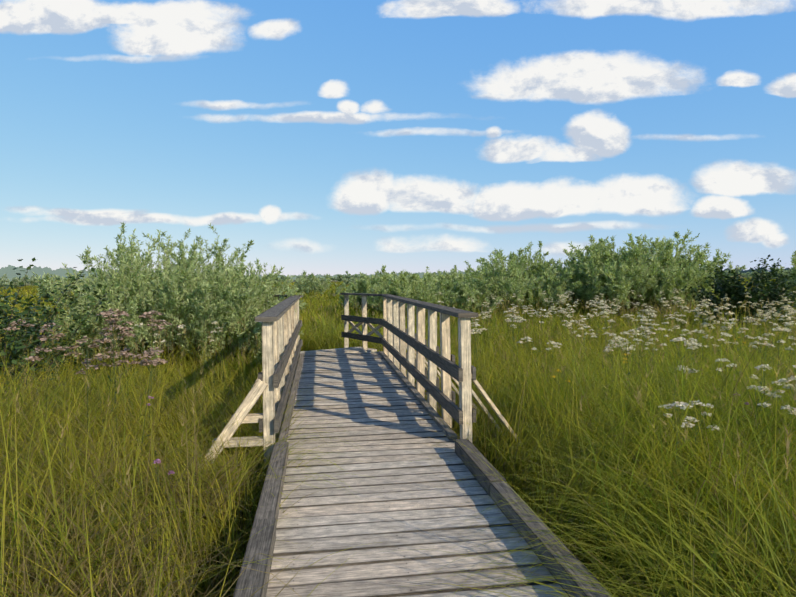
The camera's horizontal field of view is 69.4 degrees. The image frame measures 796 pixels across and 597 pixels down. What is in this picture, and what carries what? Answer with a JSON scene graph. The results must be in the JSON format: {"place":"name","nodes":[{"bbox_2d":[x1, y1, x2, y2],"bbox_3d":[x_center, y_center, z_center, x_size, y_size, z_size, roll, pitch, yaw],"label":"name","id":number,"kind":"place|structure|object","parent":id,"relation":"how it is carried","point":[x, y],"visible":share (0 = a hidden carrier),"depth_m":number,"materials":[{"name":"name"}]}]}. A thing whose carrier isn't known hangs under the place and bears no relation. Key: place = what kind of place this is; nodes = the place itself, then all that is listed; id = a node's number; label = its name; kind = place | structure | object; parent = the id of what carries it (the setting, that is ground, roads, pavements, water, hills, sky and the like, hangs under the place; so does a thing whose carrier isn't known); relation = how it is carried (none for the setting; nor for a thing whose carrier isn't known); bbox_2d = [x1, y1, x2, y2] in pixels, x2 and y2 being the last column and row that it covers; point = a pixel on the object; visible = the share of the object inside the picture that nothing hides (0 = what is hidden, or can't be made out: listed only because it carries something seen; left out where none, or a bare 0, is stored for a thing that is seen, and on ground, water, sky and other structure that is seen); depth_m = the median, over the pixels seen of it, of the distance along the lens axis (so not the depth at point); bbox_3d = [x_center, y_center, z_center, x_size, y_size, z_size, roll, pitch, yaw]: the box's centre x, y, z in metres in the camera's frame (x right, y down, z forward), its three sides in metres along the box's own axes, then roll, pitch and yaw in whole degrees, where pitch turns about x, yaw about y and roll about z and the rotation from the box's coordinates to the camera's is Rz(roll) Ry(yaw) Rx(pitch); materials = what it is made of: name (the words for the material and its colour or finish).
{"place":"outdoors","nodes":[
{"label":"outdoors","id":0,"kind":"place"},
{"bbox_2d":[0,0,795,275],"label":"sky","id":1,"kind":"structure","parent":0,"point":[334,137],"materials":[{"name":"blue"}]},
{"bbox_2d":[0,276,795,596],"bbox_3d":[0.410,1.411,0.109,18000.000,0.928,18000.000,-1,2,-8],"label":"marsh ground","id":2,"kind":"structure","parent":0,"point":[425,337],"depth_m":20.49,"materials":[{"name":"green plant"}]},
{"bbox_2d":[12,313,165,472],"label":"flower stems","id":3,"kind":"object","parent":2,"relation":"on","point":[150,369],"visible":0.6,"depth_m":4.75,"materials":[{"name":"green plant"}]},
{"bbox_2d":[3,308,171,374],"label":"pink flowers","id":4,"kind":"object","parent":3,"relation":"on","point":[124,353],"visible":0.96,"depth_m":4.96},
{"bbox_2d":[85,328,224,390],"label":"flower stems","id":5,"kind":"object","parent":2,"relation":"on","point":[181,349],"visible":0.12,"depth_m":7.75,"materials":[{"name":"green plant"}]},
{"bbox_2d":[97,321,261,342],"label":"flower heads","id":6,"kind":"object","parent":5,"relation":"on","point":[215,322],"visible":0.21,"depth_m":7.68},
{"bbox_2d":[201,295,530,476],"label":"railing posts","id":7,"kind":"object","parent":2,"relation":"on","point":[277,336],"visible":0.42,"depth_m":5.59,"materials":[{"name":"beige wood"}]},
{"bbox_2d":[255,293,477,432],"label":"bridge rails","id":8,"kind":"object","parent":7,"relation":"attached to","point":[278,311],"visible":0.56,"depth_m":6.13,"materials":[{"name":"grey wood"}]},
{"bbox_2d":[251,374,523,486],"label":"boardwalk bearers","id":9,"kind":"object","parent":2,"relation":"on","point":[426,399],"depth_m":7.20,"materials":[{"name":"brown wood"}]},
{"bbox_2d":[0,265,790,281],"bbox_3d":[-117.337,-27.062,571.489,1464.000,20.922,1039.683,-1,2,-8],"label":"distant trees","id":10,"kind":"object","parent":2,"relation":"on","point":[11,273],"visible":0.06,"depth_m":631.23,"materials":[{"name":"green plant"}]},
{"bbox_2d":[0,222,795,378],"bbox_3d":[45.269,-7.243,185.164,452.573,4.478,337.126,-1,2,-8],"label":"willow","id":11,"kind":"object","parent":2,"relation":"on","point":[470,285],"depth_m":13.26,"materials":[{"name":"green plant"}]},
{"bbox_2d":[0,253,795,403],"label":"alder bush","id":12,"kind":"object","parent":2,"relation":"on","point":[734,293],"depth_m":9.39,"materials":[{"name":"green plant"}]},
{"bbox_2d":[0,277,795,347],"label":"grass","id":13,"kind":"structure","parent":2,"relation":"on","point":[331,301],"depth_m":21.27,"materials":[{"name":"green plant"}]},
{"bbox_2d":[259,347,568,596],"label":"boardwalk deck","id":14,"kind":"structure","parent":2,"relation":"on","point":[380,410],"depth_m":3.57,"materials":[{"name":"grey wood"}]},
{"bbox_2d":[292,364,534,590],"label":"deck nails","id":15,"kind":"object","parent":14,"relation":"on","point":[389,506],"visible":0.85,"depth_m":3.52,"materials":[{"name":"brown"}]},
{"bbox_2d":[233,351,610,596],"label":"boardwalk curbs","id":16,"kind":"structure","parent":14,"relation":"on","point":[261,543],"depth_m":3.19,"materials":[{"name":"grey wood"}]},
{"bbox_2d":[148,396,744,534],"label":"purple spike stems","id":17,"kind":"object","parent":2,"relation":"on","point":[169,475],"visible":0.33,"depth_m":3.43,"materials":[{"name":"plant"}]},
{"bbox_2d":[145,394,748,474],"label":"purple flowers","id":18,"kind":"object","parent":17,"relation":"on","point":[159,461],"visible":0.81,"depth_m":3.44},
{"bbox_2d":[437,292,795,393],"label":"flower stems","id":19,"kind":"object","parent":2,"relation":"on","point":[513,348],"visible":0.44,"depth_m":11.11,"materials":[{"name":"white plant"}]},
{"bbox_2d":[435,288,795,349],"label":"white flowers","id":20,"kind":"object","parent":19,"relation":"on","point":[651,316],"visible":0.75,"depth_m":10.46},
{"bbox_2d":[603,316,795,478],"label":"flower stems","id":21,"kind":"object","parent":2,"relation":"on","point":[760,382],"visible":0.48,"depth_m":5.20,"materials":[{"name":"green plant"}]},
{"bbox_2d":[604,313,795,429],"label":"white flowers","id":22,"kind":"object","parent":21,"relation":"on","point":[688,344],"visible":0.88,"depth_m":4.98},
{"bbox_2d":[551,337,745,381],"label":"yellow flowers","id":23,"kind":"object","parent":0,"point":[623,362],"visible":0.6,"depth_m":5.54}
]}

